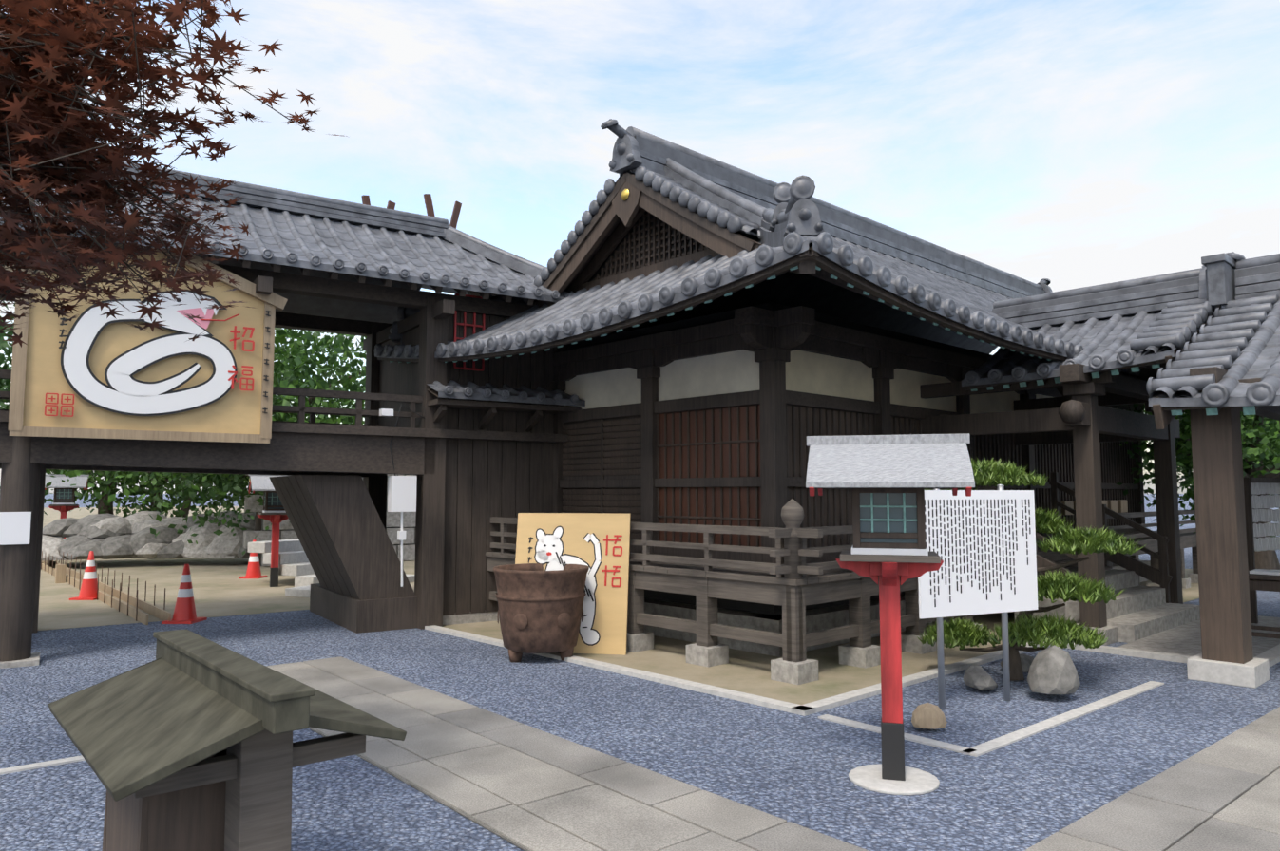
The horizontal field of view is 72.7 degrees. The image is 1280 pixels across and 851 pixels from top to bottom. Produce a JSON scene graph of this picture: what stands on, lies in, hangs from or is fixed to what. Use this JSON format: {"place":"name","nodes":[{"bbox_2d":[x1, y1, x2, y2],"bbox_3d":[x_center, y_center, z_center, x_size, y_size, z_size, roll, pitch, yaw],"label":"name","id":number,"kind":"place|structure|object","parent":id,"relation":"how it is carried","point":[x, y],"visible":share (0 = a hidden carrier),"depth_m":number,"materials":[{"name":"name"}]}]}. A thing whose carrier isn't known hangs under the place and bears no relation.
{"place":"outdoors","nodes":[
{"label":"outdoors","id":0,"kind":"place"},
{"bbox_2d":[361,193,467,294],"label":"roof ornaments","id":1,"kind":"object","parent":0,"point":[430,210],"visible":0.19,"depth_m":16.43,"materials":[{"name":"red wood"}]},
{"bbox_2d":[0,494,1279,850],"bbox_3d":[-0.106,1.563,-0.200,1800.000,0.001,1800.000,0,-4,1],"label":"ground","id":2,"kind":"structure","parent":0,"point":[1024,794],"depth_m":5.57,"materials":[{"name":"grey gravel"}]},
{"bbox_2d":[0,0,347,347],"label":"maple tree","id":3,"kind":"object","parent":2,"relation":"on","point":[47,127],"visible":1,"depth_m":3.59,"materials":[{"name":"red plant"}]},
{"bbox_2d":[161,563,207,624],"bbox_3d":[-5.555,2.043,10.632,0.360,0.705,0.360,0,-4,1],"label":"traffic cone","id":4,"kind":"object","parent":2,"relation":"on","point":[184,611],"visible":0.98,"depth_m":10.56,"materials":[{"name":"red"}]},
{"bbox_2d":[37,506,415,630],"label":"sand yard","id":5,"kind":"structure","parent":2,"relation":"on","point":[220,587],"depth_m":14.11,"materials":[{"name":"beige sand"}]},
{"bbox_2d":[0,326,13,405],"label":"tree","id":6,"kind":"object","parent":5,"relation":"on","point":[1,384],"visible":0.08,"depth_m":23.80,"materials":[{"name":"green plant"}]},
{"bbox_2d":[44,474,89,538],"bbox_3d":[-13.456,2.142,20.298,0.924,1.990,0.878,2,-5,-29],"label":"lantern post","id":7,"kind":"object","parent":5,"relation":"on","point":[64,500],"visible":0.73,"depth_m":20.20,"materials":[{"name":"red paint"}]},
{"bbox_2d":[69,551,97,600],"bbox_3d":[-8.155,2.217,12.900,0.360,0.705,0.360,0,-4,1],"label":"traffic cone","id":8,"kind":"object","parent":5,"relation":"on","point":[88,588],"visible":0.96,"depth_m":12.82,"materials":[{"name":"red"}]},
{"bbox_2d":[40,550,171,625],"bbox_3d":[-10.656,2.622,16.048,0.456,0.381,14.934,4,-6,-40],"label":"edging formwork","id":9,"kind":"object","parent":5,"relation":"on","point":[59,572],"visible":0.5,"depth_m":12.51,"materials":[{"name":"brown wood"}]},
{"bbox_2d":[45,469,247,517],"bbox_3d":[-12.313,1.159,23.801,8.611,4.546,8.708,0,-4,1],"label":"tree","id":10,"kind":"object","parent":5,"relation":"on","point":[143,507],"visible":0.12,"depth_m":22.95,"materials":[{"name":"green plant"}]},
{"bbox_2d":[40,511,255,560],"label":"stone wall boulders","id":11,"kind":"object","parent":5,"relation":"on","point":[105,536],"visible":0.69,"depth_m":18.57,"materials":[{"name":"stone"}]},
{"bbox_2d":[0,369,306,515],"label":"tree","id":12,"kind":"object","parent":5,"relation":"on","point":[121,495],"depth_m":25.09,"materials":[{"name":"green plant"}]},
{"bbox_2d":[0,301,345,515],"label":"tree","id":13,"kind":"object","parent":5,"relation":"on","point":[7,353],"depth_m":23.05,"materials":[{"name":"green plant"}]},
{"bbox_2d":[1,327,366,566],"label":"tree","id":14,"kind":"object","parent":5,"relation":"on","point":[296,361],"visible":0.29,"depth_m":17.85,"materials":[{"name":"green plant"}]},
{"bbox_2d":[45,364,405,554],"bbox_3d":[-8.862,0.683,19.765,8.428,4.976,8.911,-2,-5,23],"label":"tree","id":15,"kind":"object","parent":5,"relation":"on","point":[205,485],"visible":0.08,"depth_m":18.37,"materials":[{"name":"green plant"}]},
{"bbox_2d":[239,539,267,578],"bbox_3d":[-7.127,2.460,16.054,0.360,0.705,0.360,0,-4,1],"label":"traffic cone","id":16,"kind":"object","parent":5,"relation":"on","point":[253,571],"visible":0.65,"depth_m":15.97,"materials":[{"name":"red"}]},
{"bbox_2d":[247,475,288,587],"bbox_3d":[-6.120,1.752,14.605,0.880,1.895,0.836,2,-5,-29],"label":"lantern post","id":17,"kind":"object","parent":5,"relation":"on","point":[274,513],"visible":0.58,"depth_m":14.50,"materials":[{"name":"red paint"}]},
{"bbox_2d":[248,538,414,597],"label":"stone steps","id":18,"kind":"structure","parent":5,"relation":"on","point":[294,561],"depth_m":14.75,"materials":[{"name":"concrete"}]},
{"bbox_2d":[48,629,406,850],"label":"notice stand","id":19,"kind":"object","parent":2,"relation":"on","point":[182,741],"visible":1,"depth_m":2.62,"materials":[{"name":"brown wood"}]},
{"bbox_2d":[0,153,585,668],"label":"gate building","id":20,"kind":"structure","parent":2,"relation":"on","point":[469,445],"depth_m":10.21,"materials":[{"name":"wood"}]},
{"bbox_2d":[1,244,287,443],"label":"snake picture board","id":21,"kind":"object","parent":20,"relation":"attached to","point":[91,372],"visible":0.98,"depth_m":8.48,"materials":[{"name":"brown wood"}]},
{"bbox_2d":[277,356,365,422],"bbox_3d":[-4.558,0.111,27.671,12.997,7.943,13.309,0,-4,1],"label":"tree","id":22,"kind":"object","parent":2,"relation":"on","point":[344,391],"depth_m":25.18,"materials":[{"name":"green plant"}]},
{"bbox_2d":[242,474,416,566],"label":"cut stone wall","id":23,"kind":"structure","parent":2,"relation":"on","point":[392,525],"depth_m":19.75,"materials":[{"name":"stone"}]},
{"bbox_2d":[493,563,589,663],"bbox_3d":[-0.949,1.786,8.310,0.915,0.860,0.915,0,-4,1],"label":"pot","id":24,"kind":"object","parent":2,"relation":"on","point":[540,610],"visible":0.96,"depth_m":7.97,"materials":[{"name":"brown"}]},
{"bbox_2d":[0,681,1164,775],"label":"gravel edging","id":25,"kind":"object","parent":2,"relation":"on","point":[983,749],"visible":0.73,"depth_m":5.71,"materials":[{"name":"stone"}]},
{"bbox_2d":[266,656,1279,850],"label":"stone paving","id":26,"kind":"structure","parent":2,"relation":"on","point":[523,787],"depth_m":4.49,"materials":[{"name":"grey stone"}]},
{"bbox_2d":[424,569,1279,716],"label":"hall surround","id":27,"kind":"object","parent":2,"relation":"on","point":[743,677],"visible":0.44,"depth_m":7.98,"materials":[{"name":"stone"}]},
{"bbox_2d":[515,513,630,655],"bbox_3d":[-0.691,1.565,8.674,1.173,1.368,0.246,-1,-4,11],"label":"cat picture board","id":28,"kind":"object","parent":27,"relation":"on","point":[598,544],"visible":0.71,"depth_m":8.68,"materials":[{"name":"brown wood"}]},
{"bbox_2d":[373,118,1141,379],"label":"hall roof","id":29,"kind":"structure","parent":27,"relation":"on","point":[665,231],"depth_m":9.95,"materials":[{"name":"grey tile"}]},
{"bbox_2d":[485,516,1150,685],"bbox_3d":[3.903,1.923,12.757,11.797,1.270,5.000,4,-6,-43],"label":"veranda railing","id":30,"kind":"object","parent":27,"relation":"on","point":[710,629],"visible":0.4,"depth_m":7.98,"materials":[{"name":"brown wood"}]},
{"bbox_2d":[781,498,803,662],"bbox_3d":[1.295,1.295,7.340,0.200,1.350,0.200,0,-4,1],"label":"railing post","id":31,"kind":"object","parent":30,"relation":"attached to","point":[792,513],"visible":0.71,"depth_m":7.29,"materials":[{"name":"brown wood"}]},
{"bbox_2d":[919,251,1245,646],"bbox_3d":[7.522,0.412,12.350,9.010,4.230,3.144,4,-6,-43],"label":"porch","id":32,"kind":"object","parent":27,"relation":"on","point":[1148,327],"visible":0.62,"depth_m":10.09,"materials":[{"name":"wood"}]},
{"bbox_2d":[1248,569,1279,638],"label":"bench","id":33,"kind":"object","parent":27,"relation":"on","point":[1263,580],"visible":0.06,"depth_m":8.55,"materials":[{"name":"wood"}]},
{"bbox_2d":[805,433,974,795],"bbox_3d":[1.389,1.000,4.835,0.880,1.895,0.836,-1,-5,15],"label":"lantern","id":34,"kind":"object","parent":2,"relation":"on","point":[888,480],"visible":1,"depth_m":4.73,"materials":[{"name":"red paint"}]},
{"bbox_2d":[917,484,1037,710],"bbox_3d":[2.530,1.258,6.519,1.163,1.638,0.076,2,-5,-24],"label":"information sign","id":35,"kind":"object","parent":2,"relation":"on","point":[982,544],"visible":0.92,"depth_m":6.51,"materials":[{"name":"white paint"}]},
{"bbox_2d":[911,645,1080,728],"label":"garden rocks","id":36,"kind":"object","parent":2,"relation":"on","point":[1052,670],"visible":0.98,"depth_m":6.56,"materials":[{"name":"stone"}]},
{"bbox_2d":[917,456,1145,681],"bbox_3d":[3.241,1.200,7.321,1.919,1.900,1.305,0,-4,1],"label":"pine tree","id":37,"kind":"object","parent":2,"relation":"on","point":[1024,628],"visible":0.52,"depth_m":7.13,"materials":[{"name":"green plant"}]},
{"bbox_2d":[1115,403,1279,570],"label":"tree","id":38,"kind":"object","parent":2,"relation":"on","point":[1260,435],"visible":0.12,"depth_m":14.88,"materials":[{"name":"green plant"}]},
{"bbox_2d":[1141,410,1279,570],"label":"tree","id":39,"kind":"object","parent":2,"relation":"on","point":[1147,477],"depth_m":17.31,"materials":[{"name":"green plant"}]},
{"bbox_2d":[1146,252,1279,688],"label":"pavilion","id":40,"kind":"structure","parent":2,"relation":"on","point":[1218,374],"depth_m":7.36,"materials":[{"name":"wood"}]},
{"bbox_2d":[1243,477,1279,624],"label":"omikuji rack","id":41,"kind":"object","parent":2,"relation":"on","point":[1254,487],"visible":1,"depth_m":10.52,"materials":[{"name":"wood"}]},
{"bbox_2d":[0,0,1279,494],"label":"sky","id":42,"kind":"structure","parent":0,"point":[1070,143],"materials":[{"name":"blue"}]},
{"bbox_2d":[551,303,1145,615],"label":"hall walls","id":43,"kind":"structure","parent":0,"point":[716,419],"depth_m":9.76,"materials":[{"name":"brown wood"}]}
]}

